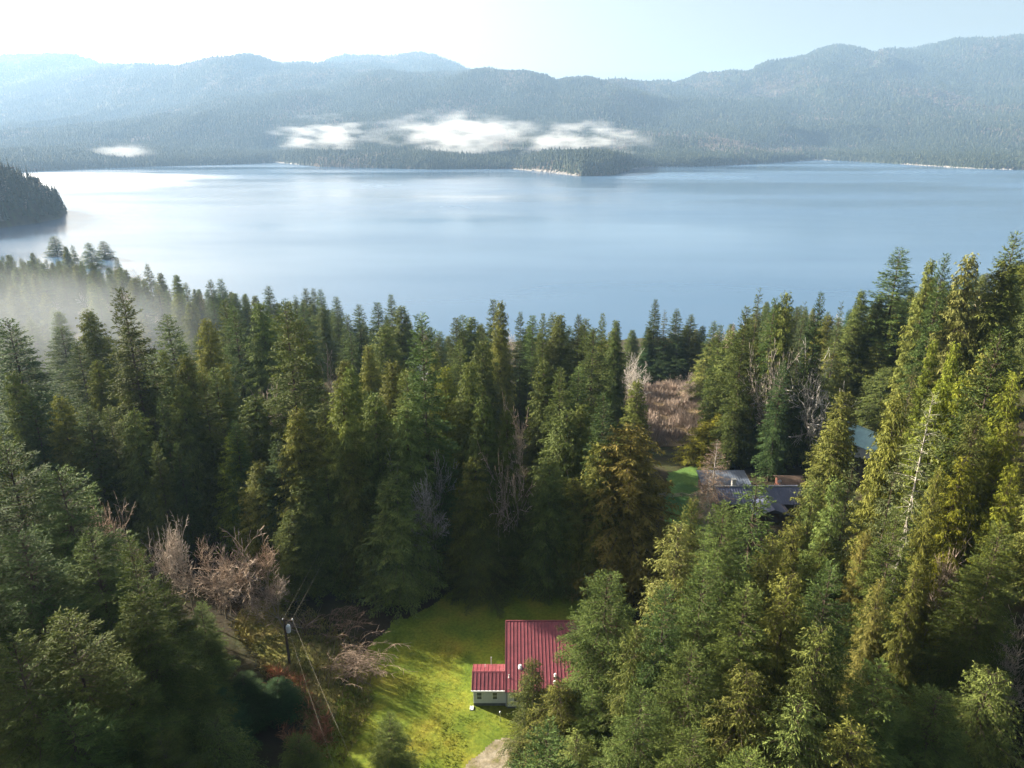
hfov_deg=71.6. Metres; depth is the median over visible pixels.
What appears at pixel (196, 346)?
fir tree
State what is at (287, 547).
fir tree
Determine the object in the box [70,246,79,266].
fir tree
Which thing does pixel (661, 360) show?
spruce tree
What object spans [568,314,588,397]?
fir tree
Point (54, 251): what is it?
fir tree
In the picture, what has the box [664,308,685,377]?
fir tree
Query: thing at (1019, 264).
cedar tree
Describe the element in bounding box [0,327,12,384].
cedar tree
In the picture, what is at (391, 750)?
fir tree
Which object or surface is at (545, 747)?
fir tree
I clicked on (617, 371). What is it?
cedar tree
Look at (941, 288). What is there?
cedar tree
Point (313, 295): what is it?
fir tree
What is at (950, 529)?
cedar tree
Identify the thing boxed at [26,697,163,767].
fir tree
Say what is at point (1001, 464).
cedar tree
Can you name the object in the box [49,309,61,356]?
cedar tree
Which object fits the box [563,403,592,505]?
cedar tree
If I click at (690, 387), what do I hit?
bare tree
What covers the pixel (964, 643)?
fir tree
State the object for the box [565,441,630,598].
cedar tree
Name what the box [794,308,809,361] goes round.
fir tree
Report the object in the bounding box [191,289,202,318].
cedar tree
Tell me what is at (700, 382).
cedar tree
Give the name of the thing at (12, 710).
cedar tree
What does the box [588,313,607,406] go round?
fir tree
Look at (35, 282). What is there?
cedar tree
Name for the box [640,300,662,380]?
fir tree
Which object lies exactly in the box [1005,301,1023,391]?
cedar tree
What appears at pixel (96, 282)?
cedar tree
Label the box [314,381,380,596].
cedar tree
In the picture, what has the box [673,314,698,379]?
fir tree
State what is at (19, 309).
cedar tree
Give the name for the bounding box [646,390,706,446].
meadow
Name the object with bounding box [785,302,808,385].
fir tree
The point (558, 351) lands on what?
cedar tree
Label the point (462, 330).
fir tree
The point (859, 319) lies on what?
cedar tree
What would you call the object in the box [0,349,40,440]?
fir tree
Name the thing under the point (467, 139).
forest
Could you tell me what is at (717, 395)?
cedar tree
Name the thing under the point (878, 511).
fir tree
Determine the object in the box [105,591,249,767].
fir tree
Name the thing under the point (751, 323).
cedar tree
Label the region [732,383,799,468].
cedar tree
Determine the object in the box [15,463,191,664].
fir tree
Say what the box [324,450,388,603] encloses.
cedar tree
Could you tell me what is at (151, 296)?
fir tree
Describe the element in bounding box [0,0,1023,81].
sky
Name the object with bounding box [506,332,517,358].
bare tree
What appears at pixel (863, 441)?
green roof house
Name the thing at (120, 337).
cedar tree
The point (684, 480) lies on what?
second lawn
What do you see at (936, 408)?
cedar tree
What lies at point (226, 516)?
cedar tree
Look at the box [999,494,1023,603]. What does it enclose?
cedar tree
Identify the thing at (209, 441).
fir tree
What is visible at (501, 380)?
cedar tree
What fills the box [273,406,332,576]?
cedar tree
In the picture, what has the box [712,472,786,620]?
fir tree
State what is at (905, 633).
cedar tree
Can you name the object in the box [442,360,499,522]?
cedar tree
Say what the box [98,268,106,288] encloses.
fir tree
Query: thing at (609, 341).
cedar tree
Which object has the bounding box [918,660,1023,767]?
cedar tree
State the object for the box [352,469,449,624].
cedar tree
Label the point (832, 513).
cedar tree
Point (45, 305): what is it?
cedar tree
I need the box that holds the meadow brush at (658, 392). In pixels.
[628,379,708,446]
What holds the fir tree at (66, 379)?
on the ground at (270, 746)
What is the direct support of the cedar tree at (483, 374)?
on the ground at (270, 746)
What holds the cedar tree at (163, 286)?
on the ground at (270, 746)
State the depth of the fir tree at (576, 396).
121.58 m
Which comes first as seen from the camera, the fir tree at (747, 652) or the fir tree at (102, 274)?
the fir tree at (747, 652)
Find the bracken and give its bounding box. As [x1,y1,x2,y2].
[260,660,338,763]
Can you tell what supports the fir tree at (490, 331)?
on the ground at (270, 746)
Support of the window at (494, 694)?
in the red roof house at (492, 684)
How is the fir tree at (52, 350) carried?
on the ground at (270, 746)
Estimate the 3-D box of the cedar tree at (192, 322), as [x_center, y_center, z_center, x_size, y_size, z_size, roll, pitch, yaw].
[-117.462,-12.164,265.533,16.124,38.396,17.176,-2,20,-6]
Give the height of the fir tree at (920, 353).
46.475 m
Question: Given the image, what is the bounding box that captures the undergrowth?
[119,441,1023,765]
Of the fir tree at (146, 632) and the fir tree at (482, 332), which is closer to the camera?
the fir tree at (146, 632)
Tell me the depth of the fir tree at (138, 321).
281.13 m
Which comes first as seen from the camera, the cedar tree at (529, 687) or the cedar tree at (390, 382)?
the cedar tree at (529, 687)
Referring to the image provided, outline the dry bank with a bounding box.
[235,598,348,742]
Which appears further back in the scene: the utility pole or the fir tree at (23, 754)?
the utility pole
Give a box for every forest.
[0,32,1023,175]
[0,159,66,221]
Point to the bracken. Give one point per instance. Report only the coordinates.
(319, 734)
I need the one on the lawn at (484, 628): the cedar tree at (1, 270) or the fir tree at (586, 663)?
the fir tree at (586, 663)
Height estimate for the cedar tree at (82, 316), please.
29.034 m
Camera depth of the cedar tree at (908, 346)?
129.89 m
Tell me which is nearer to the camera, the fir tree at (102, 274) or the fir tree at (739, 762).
the fir tree at (739, 762)
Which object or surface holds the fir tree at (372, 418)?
on the ground at (270, 746)
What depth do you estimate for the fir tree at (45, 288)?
379.87 m
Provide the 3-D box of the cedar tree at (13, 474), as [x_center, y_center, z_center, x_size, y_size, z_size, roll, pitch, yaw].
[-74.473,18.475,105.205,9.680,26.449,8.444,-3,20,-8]
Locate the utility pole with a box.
[282,618,293,663]
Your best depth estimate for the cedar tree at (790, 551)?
81.55 m
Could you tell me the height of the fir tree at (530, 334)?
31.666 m
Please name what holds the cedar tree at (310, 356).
on the ground at (270, 746)
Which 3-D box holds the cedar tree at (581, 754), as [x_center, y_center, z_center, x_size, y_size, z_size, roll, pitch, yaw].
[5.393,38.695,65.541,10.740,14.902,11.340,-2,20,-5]
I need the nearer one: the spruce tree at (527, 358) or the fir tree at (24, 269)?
the spruce tree at (527, 358)
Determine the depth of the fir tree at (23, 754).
51.00 m
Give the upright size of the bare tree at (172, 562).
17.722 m
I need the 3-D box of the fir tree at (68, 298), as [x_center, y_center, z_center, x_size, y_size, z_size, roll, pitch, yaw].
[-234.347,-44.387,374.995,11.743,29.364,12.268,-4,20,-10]
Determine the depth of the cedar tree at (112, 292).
361.88 m
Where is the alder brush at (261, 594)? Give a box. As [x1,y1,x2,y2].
[194,553,323,637]
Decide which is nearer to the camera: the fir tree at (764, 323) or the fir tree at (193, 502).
the fir tree at (193, 502)
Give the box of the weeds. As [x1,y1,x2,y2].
[228,593,375,764]
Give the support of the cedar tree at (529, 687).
on the ground at (270, 746)
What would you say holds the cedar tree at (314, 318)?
on the ground at (270, 746)
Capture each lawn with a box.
[316,552,635,767]
[662,466,750,542]
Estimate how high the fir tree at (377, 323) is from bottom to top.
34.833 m
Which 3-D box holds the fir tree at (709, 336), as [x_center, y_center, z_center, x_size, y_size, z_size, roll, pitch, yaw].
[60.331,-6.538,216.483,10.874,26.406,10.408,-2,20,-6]
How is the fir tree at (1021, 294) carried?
on the ground at (270, 746)
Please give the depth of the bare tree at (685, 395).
209.41 m
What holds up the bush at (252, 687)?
on the ground at (270, 746)
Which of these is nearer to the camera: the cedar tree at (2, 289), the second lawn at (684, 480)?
the second lawn at (684, 480)
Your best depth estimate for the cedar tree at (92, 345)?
165.67 m
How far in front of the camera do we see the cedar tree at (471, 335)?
188.37 m
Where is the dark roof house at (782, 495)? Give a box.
[713,478,806,521]
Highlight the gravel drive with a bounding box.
[466,738,517,767]
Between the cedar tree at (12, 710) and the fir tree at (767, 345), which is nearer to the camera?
the cedar tree at (12, 710)
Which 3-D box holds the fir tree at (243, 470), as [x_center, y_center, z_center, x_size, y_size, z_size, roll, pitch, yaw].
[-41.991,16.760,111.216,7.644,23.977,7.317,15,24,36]
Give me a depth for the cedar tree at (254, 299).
317.79 m
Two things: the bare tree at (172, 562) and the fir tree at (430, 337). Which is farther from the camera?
the fir tree at (430, 337)
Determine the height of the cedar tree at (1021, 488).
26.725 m
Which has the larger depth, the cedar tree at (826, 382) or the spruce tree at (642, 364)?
the spruce tree at (642, 364)
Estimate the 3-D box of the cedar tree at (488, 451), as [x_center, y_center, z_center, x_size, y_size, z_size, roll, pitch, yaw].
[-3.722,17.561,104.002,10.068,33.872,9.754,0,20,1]
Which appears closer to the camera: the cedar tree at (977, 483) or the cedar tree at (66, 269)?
the cedar tree at (977, 483)
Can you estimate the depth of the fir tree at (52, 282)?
392.61 m
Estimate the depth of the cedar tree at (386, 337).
168.48 m
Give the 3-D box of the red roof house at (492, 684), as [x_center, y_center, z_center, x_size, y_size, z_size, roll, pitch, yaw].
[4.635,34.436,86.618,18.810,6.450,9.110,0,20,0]
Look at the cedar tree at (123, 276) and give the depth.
395.16 m
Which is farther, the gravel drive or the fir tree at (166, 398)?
the fir tree at (166, 398)
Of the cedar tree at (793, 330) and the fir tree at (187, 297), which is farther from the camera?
the fir tree at (187, 297)
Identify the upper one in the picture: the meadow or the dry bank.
the meadow
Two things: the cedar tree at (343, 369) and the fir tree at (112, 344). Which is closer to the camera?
the cedar tree at (343, 369)
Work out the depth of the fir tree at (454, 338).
188.78 m
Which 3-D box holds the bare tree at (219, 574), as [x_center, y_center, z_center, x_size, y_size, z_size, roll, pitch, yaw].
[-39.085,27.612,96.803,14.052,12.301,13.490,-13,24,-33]
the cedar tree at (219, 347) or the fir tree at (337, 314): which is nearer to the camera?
the cedar tree at (219, 347)
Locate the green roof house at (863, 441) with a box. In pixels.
[844,422,878,459]
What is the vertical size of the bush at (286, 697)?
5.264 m
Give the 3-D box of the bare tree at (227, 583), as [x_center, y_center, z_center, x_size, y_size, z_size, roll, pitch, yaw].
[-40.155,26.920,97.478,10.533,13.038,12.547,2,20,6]
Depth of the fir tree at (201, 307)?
355.89 m
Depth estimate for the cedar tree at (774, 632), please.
62.60 m
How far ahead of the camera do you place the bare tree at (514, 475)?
100.27 m
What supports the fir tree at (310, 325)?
on the ground at (270, 746)
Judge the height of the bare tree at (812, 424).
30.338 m
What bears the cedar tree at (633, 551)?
on the ground at (270, 746)
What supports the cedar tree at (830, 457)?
on the ground at (270, 746)
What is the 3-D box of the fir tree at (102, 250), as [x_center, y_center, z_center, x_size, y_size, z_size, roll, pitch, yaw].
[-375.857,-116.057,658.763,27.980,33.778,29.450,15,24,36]
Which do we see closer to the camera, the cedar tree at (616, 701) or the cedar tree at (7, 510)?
the cedar tree at (616, 701)
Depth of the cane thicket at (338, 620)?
95.00 m
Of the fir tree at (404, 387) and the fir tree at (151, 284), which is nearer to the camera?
the fir tree at (404, 387)
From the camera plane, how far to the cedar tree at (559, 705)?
69.90 m
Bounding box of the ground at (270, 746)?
[0,174,1023,767]
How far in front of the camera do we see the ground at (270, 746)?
102.54 m
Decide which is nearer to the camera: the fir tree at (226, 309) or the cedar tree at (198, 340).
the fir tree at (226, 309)
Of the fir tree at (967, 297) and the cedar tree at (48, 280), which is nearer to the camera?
the fir tree at (967, 297)
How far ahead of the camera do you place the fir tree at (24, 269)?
411.82 m
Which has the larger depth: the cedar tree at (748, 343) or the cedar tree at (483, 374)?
the cedar tree at (748, 343)
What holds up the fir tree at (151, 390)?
on the ground at (270, 746)
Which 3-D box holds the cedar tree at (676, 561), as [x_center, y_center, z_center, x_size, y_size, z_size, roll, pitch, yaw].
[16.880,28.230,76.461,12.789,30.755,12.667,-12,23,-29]
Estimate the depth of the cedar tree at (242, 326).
239.42 m
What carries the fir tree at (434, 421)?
on the ground at (270, 746)
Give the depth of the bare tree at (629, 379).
198.94 m
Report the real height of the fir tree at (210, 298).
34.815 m
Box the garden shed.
[773,475,804,484]
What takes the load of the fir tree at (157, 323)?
on the ground at (270, 746)
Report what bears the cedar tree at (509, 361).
on the ground at (270, 746)
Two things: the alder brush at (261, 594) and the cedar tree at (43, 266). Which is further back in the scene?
the cedar tree at (43, 266)
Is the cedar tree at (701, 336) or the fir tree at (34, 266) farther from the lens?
the fir tree at (34, 266)
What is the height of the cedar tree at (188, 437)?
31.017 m
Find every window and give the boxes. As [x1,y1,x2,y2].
[476,692,481,699]
[492,692,497,699]
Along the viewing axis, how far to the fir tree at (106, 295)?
369.17 m
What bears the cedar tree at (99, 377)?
on the ground at (270, 746)
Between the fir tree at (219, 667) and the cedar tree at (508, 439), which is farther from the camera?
the cedar tree at (508, 439)
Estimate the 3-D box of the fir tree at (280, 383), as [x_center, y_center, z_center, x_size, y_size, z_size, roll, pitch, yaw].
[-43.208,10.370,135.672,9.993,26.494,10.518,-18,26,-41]
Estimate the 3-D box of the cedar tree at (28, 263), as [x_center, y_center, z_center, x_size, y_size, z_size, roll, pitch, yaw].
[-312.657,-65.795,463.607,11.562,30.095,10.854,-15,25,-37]
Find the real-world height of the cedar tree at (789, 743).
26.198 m
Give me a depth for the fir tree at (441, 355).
218.46 m
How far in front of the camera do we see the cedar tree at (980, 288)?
346.35 m
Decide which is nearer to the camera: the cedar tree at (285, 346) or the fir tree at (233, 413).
the fir tree at (233, 413)
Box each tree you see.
[0,264,8,289]
[0,272,9,295]
[0,274,9,321]
[0,298,24,343]
[0,317,100,475]
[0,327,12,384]
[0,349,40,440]
[0,371,58,516]
[0,431,36,525]
[0,440,121,674]
[0,476,36,584]
[0,521,124,759]
[0,628,140,767]
[0,662,33,766]
[4,261,15,284]
[4,276,31,321]
[5,255,14,270]
[6,285,41,342]
[6,331,52,401]
[8,255,20,272]
[11,268,30,296]
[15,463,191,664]
[19,261,31,296]
[19,392,72,519]
[20,274,43,328]
[23,317,53,386]
[23,605,181,767]
[26,260,32,277]
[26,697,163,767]
[29,253,38,271]
[29,260,40,280]
[29,270,49,298]
[29,366,56,416]
[31,274,47,322]
[36,258,41,271]
[37,269,63,319]
[38,294,56,350]
[39,263,47,273]
[42,325,90,411]
[44,236,68,256]
[44,259,49,269]
[44,271,57,295]
[45,269,62,312]
[45,394,116,540]
[46,330,60,395]
[47,311,82,393]
[49,262,57,285]
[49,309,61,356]
[52,266,59,283]
[54,268,83,326]
[56,526,161,670]
[57,273,81,322]
[59,261,75,285]
[59,357,88,439]
[61,246,75,273]
[62,340,100,453]
[63,268,77,300]
[66,273,76,295]
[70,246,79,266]
[70,309,127,436]
[72,264,80,285]
[72,403,140,544]
[75,270,87,308]
[75,271,88,315]
[77,262,87,289]
[78,308,90,334]
[79,243,105,267]
[80,490,135,566]
[82,316,116,366]
[85,276,94,306]
[85,360,126,495]
[86,283,116,336]
[88,263,100,286]
[90,286,118,347]
[91,271,111,315]
[91,503,125,563]
[94,241,116,259]
[96,658,204,767]
[97,272,106,292]
[97,404,144,541]
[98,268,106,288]
[101,281,112,325]
[102,335,133,383]
[104,267,118,298]
[104,287,187,525]
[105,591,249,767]
[106,273,121,319]
[108,283,124,329]
[110,515,191,605]
[112,365,172,517]
[112,407,183,550]
[112,534,216,751]
[113,258,122,269]
[115,268,130,299]
[115,299,147,346]
[117,271,129,309]
[118,324,150,373]
[119,333,158,387]
[123,270,131,286]
[127,277,160,332]
[127,280,139,310]
[127,534,149,592]
[136,295,162,349]
[137,312,156,363]
[138,574,242,737]
[140,353,181,447]
[141,279,158,329]
[143,264,157,315]
[146,282,157,313]
[148,313,201,406]
[148,440,193,563]
[148,509,194,616]
[153,284,169,334]
[153,292,167,332]
[154,273,172,319]
[156,397,195,539]
[158,351,178,422]
[159,289,169,312]
[160,533,256,618]
[161,526,264,606]
[164,290,172,328]
[164,635,252,765]
[167,383,226,542]
[168,293,193,360]
[169,275,187,331]
[170,442,211,558]
[172,353,217,464]
[175,325,187,357]
[175,334,187,363]
[181,302,207,363]
[182,282,200,327]
[185,707,274,767]
[187,333,209,388]
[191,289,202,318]
[191,600,245,703]
[192,329,205,357]
[193,371,230,538]
[195,293,208,322]
[195,318,250,447]
[196,289,207,310]
[199,367,248,484]
[202,279,228,342]
[202,375,225,448]
[204,290,210,313]
[207,330,236,379]
[208,301,225,340]
[211,432,259,559]
[211,683,262,749]
[214,394,286,540]
[215,298,250,411]
[216,280,232,339]
[217,366,246,444]
[222,305,256,445]
[224,420,258,552]
[226,313,255,388]
[228,533,279,611]
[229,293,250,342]
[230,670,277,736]
[231,459,288,589]
[237,301,293,458]
[238,566,290,629]
[240,294,250,327]
[241,296,252,334]
[247,295,267,347]
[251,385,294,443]
[252,315,278,382]
[254,440,296,580]
[258,301,340,482]
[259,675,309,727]
[261,285,283,326]
[265,508,328,609]
[268,373,295,443]
[272,731,331,767]
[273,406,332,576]
[274,298,312,391]
[277,326,301,381]
[278,475,341,607]
[286,318,333,429]
[291,295,302,344]
[293,302,334,394]
[300,383,330,433]
[301,288,312,319]
[306,307,313,329]
[307,314,331,369]
[309,288,321,311]
[309,303,321,322]
[311,407,341,488]
[313,306,342,379]
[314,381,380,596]
[315,289,331,329]
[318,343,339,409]
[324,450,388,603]
[328,313,341,362]
[330,359,364,427]
[331,297,348,366]
[331,314,361,391]
[334,365,366,464]
[335,509,387,602]
[340,331,364,404]
[350,304,373,375]
[351,324,366,347]
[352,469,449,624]
[353,390,398,481]
[356,393,407,583]
[358,344,387,412]
[361,302,391,381]
[361,325,407,408]
[367,711,422,767]
[368,360,416,431]
[378,401,450,604]
[384,294,400,351]
[385,445,458,577]
[387,370,448,522]
[389,305,427,394]
[399,312,462,563]
[403,365,436,462]
[415,325,431,361]
[420,331,431,369]
[421,350,450,451]
[425,335,447,394]
[427,328,436,351]
[427,365,466,496]
[433,331,452,366]
[438,455,515,606]
[441,317,470,395]
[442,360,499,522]
[445,336,453,366]
[448,314,470,372]
[448,340,467,432]
[451,339,511,481]
[454,317,483,382]
[454,395,519,589]
[471,324,491,378]
[477,392,535,569]
[483,299,509,399]
[488,300,519,450]
[489,334,515,398]
[491,408,530,587]
[496,657,550,767]
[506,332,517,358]
[506,715,581,767]
[508,311,532,425]
[509,459,580,606]
[511,315,542,423]
[514,336,534,380]
[515,361,558,512]
[515,677,585,767]
[520,407,591,557]
[522,569,650,756]
[526,313,553,425]
[530,312,566,419]
[531,366,572,491]
[541,477,598,602]
[543,314,579,429]
[550,727,600,767]
[552,422,687,620]
[556,366,594,458]
[560,328,621,452]
[560,689,621,764]
[562,325,576,377]
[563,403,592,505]
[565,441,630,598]
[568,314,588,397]
[568,319,596,412]
[571,391,619,572]
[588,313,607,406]
[588,734,647,767]
[589,681,669,767]
[593,624,654,760]
[597,320,628,451]
[602,331,628,396]
[611,580,687,745]
[612,379,655,500]
[620,330,640,370]
[621,349,650,404]
[626,520,713,682]
[631,344,656,384]
[633,326,653,381]
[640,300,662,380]
[640,642,732,765]
[644,336,677,383]
[645,723,717,767]
[652,333,695,385]
[653,560,739,745]
[658,312,669,351]
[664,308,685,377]
[665,496,704,604]
[666,372,696,395]
[666,419,733,469]
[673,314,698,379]
[676,499,761,673]
[677,390,694,404]
[678,337,726,401]
[680,325,692,351]
[685,326,707,380]
[686,440,736,526]
[687,661,779,766]
[689,321,720,398]
[690,330,741,443]
[690,471,719,563]
[693,581,788,759]
[694,325,726,423]
[695,412,734,467]
[710,305,758,468]
[711,746,767,767]
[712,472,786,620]
[717,395,753,468]
[718,373,760,469]
[723,324,737,347]
[727,329,758,370]
[728,345,767,466]
[729,568,820,758]
[730,534,796,673]
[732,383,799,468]
[741,288,766,376]
[741,338,801,430]
[744,296,782,466]
[744,691,841,767]
[745,317,757,358]
[746,290,796,468]
[750,360,792,481]
[752,310,763,344]
[753,520,810,645]
[754,372,854,468]
[758,301,770,332]
[758,306,782,381]
[758,307,770,345]
[759,620,846,767]
[762,559,858,751]
[763,308,798,382]
[767,531,839,680]
[776,476,824,613]
[779,417,860,575]
[780,337,860,464]
[782,475,847,660]
[783,291,826,468]
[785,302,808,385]
[788,314,797,371]
[791,307,802,352]
[793,714,884,767]
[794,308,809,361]
[795,317,815,367]
[797,315,836,374]
[797,388,862,517]
[806,657,913,767]
[808,308,816,320]
[811,460,863,624]
[816,531,872,721]
[817,327,845,369]
[818,350,848,421]
[820,505,915,711]
[821,300,844,418]
[829,324,868,423]
[832,576,890,715]
[836,309,852,339]
[836,389,910,623]
[839,289,871,405]
[844,466,904,666]
[848,340,897,424]
[849,298,889,396]
[850,246,920,408]
[850,366,896,430]
[859,562,926,766]
[864,258,937,476]
[872,364,918,567]
[872,387,946,630]
[881,334,921,380]
[882,316,905,347]
[882,683,975,767]
[885,379,949,595]
[885,467,945,702]
[886,252,951,461]
[887,339,939,542]
[889,324,1018,649]
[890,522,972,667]
[896,454,978,706]
[901,519,1023,762]
[902,375,972,570]
[903,253,983,444]
[904,300,926,356]
[905,288,915,317]
[906,341,961,483]
[908,410,991,669]
[913,348,997,512]
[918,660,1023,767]
[919,286,960,367]
[926,280,947,325]
[933,463,1021,687]
[941,420,1021,671]
[956,259,1023,437]
[957,278,975,319]
[958,230,1023,438]
[958,369,1023,654]
[961,302,1023,419]
[963,605,1023,732]
[976,273,991,306]
[984,274,1022,333]
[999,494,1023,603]
[1001,446,1023,537]
[1003,289,1023,361]
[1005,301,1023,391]
[1013,261,1023,300]
[1014,264,1023,324]
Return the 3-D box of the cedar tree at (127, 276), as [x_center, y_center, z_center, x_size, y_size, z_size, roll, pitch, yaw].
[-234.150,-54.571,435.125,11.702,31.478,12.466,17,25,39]
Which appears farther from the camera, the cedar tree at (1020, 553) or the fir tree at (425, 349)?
the fir tree at (425, 349)
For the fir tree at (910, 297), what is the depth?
347.07 m
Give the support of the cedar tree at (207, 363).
on the ground at (270, 746)
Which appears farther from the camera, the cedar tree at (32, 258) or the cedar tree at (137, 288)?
the cedar tree at (32, 258)
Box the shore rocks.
[273,159,1012,175]
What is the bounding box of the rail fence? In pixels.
[659,493,706,498]
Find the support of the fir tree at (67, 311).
on the ground at (270, 746)
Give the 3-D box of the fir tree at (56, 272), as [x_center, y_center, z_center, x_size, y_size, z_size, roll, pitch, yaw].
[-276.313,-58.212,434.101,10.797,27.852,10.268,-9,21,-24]
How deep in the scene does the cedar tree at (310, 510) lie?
101.41 m
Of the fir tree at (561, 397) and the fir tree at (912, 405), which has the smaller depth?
the fir tree at (912, 405)
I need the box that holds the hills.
[0,38,1023,175]
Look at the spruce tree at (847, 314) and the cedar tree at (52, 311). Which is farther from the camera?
the cedar tree at (52, 311)
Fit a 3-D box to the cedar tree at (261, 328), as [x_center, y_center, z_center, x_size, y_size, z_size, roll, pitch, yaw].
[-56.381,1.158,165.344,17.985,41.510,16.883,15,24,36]
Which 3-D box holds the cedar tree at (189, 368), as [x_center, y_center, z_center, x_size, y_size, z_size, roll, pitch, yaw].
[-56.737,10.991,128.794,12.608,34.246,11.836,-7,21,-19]
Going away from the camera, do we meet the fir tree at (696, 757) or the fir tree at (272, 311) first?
the fir tree at (696, 757)
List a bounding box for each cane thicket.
[301,605,382,653]
[316,628,409,693]
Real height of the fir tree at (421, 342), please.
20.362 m
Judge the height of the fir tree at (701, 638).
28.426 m
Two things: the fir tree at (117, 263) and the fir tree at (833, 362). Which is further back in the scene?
the fir tree at (117, 263)
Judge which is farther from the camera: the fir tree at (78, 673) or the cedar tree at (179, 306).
the cedar tree at (179, 306)
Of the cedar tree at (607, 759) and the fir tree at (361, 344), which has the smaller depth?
the cedar tree at (607, 759)
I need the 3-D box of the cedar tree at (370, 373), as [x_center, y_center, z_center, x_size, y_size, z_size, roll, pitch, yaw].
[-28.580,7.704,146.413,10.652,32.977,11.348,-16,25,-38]
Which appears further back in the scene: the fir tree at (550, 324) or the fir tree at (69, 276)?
the fir tree at (69, 276)
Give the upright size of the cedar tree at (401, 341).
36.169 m
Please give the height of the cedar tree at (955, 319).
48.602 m
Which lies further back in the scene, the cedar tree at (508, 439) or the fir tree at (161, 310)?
the fir tree at (161, 310)
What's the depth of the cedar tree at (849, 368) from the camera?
172.22 m
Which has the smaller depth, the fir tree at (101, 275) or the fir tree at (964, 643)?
the fir tree at (964, 643)
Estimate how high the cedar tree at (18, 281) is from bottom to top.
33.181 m
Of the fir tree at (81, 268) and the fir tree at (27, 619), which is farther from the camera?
the fir tree at (81, 268)
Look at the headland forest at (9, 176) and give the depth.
937.02 m
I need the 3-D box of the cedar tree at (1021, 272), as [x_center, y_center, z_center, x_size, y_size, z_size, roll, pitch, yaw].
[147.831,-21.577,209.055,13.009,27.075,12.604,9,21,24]
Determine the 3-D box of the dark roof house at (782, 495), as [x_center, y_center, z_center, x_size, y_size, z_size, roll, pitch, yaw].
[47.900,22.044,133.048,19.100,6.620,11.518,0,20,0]
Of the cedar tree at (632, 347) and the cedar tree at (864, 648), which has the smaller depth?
the cedar tree at (864, 648)
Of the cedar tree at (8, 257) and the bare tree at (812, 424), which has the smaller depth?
the bare tree at (812, 424)
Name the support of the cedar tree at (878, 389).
on the ground at (270, 746)
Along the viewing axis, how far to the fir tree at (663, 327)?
249.22 m
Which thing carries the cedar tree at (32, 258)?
on the ground at (270, 746)
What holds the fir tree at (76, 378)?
on the ground at (270, 746)
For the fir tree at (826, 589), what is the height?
30.532 m
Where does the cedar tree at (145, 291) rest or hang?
on the ground at (270, 746)
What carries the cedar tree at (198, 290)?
on the ground at (270, 746)
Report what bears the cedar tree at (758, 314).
on the ground at (270, 746)
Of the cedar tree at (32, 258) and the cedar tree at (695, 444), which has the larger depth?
the cedar tree at (32, 258)
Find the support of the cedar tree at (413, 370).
on the ground at (270, 746)
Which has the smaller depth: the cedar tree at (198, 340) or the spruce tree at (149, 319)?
the cedar tree at (198, 340)
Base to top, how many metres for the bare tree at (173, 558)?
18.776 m
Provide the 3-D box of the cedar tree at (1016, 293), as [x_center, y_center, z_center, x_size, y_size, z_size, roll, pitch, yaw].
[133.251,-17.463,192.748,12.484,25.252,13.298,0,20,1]
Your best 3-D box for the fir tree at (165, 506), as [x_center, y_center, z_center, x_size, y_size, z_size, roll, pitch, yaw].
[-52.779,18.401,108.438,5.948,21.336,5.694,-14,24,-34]
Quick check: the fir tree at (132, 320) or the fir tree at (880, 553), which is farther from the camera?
the fir tree at (132, 320)
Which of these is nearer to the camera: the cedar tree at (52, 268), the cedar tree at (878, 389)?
the cedar tree at (878, 389)
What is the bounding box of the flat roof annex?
[696,470,750,492]
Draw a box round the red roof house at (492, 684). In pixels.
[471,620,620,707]
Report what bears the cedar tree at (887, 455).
on the ground at (270, 746)
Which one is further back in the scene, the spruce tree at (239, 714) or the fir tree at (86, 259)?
the fir tree at (86, 259)
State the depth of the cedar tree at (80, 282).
388.48 m
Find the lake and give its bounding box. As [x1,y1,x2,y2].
[0,160,1023,347]
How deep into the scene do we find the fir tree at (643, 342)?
249.63 m
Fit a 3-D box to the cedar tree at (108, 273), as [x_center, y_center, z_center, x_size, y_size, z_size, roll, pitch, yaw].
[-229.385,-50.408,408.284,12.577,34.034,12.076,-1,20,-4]
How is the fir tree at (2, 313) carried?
on the ground at (270, 746)
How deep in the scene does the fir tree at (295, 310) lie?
308.31 m
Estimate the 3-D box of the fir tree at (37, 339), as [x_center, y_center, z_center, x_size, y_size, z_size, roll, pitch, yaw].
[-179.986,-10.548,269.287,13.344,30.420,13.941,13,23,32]
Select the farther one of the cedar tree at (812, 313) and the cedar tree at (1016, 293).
the cedar tree at (812, 313)
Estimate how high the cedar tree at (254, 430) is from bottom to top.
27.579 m
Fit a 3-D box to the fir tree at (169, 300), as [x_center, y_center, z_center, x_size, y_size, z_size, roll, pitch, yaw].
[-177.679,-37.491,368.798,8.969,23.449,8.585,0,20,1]
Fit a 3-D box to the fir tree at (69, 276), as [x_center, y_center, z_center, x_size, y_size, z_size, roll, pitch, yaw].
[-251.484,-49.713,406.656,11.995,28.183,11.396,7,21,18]
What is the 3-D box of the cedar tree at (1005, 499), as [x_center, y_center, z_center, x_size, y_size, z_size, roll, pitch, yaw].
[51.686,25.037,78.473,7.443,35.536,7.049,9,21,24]
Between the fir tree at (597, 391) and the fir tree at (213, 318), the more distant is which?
the fir tree at (213, 318)
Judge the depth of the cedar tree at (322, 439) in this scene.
109.31 m
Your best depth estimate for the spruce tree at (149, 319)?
313.02 m
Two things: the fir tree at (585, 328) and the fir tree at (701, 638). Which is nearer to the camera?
the fir tree at (701, 638)
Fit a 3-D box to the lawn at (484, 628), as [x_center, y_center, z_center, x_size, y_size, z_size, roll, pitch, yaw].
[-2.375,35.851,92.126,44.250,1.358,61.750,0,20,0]

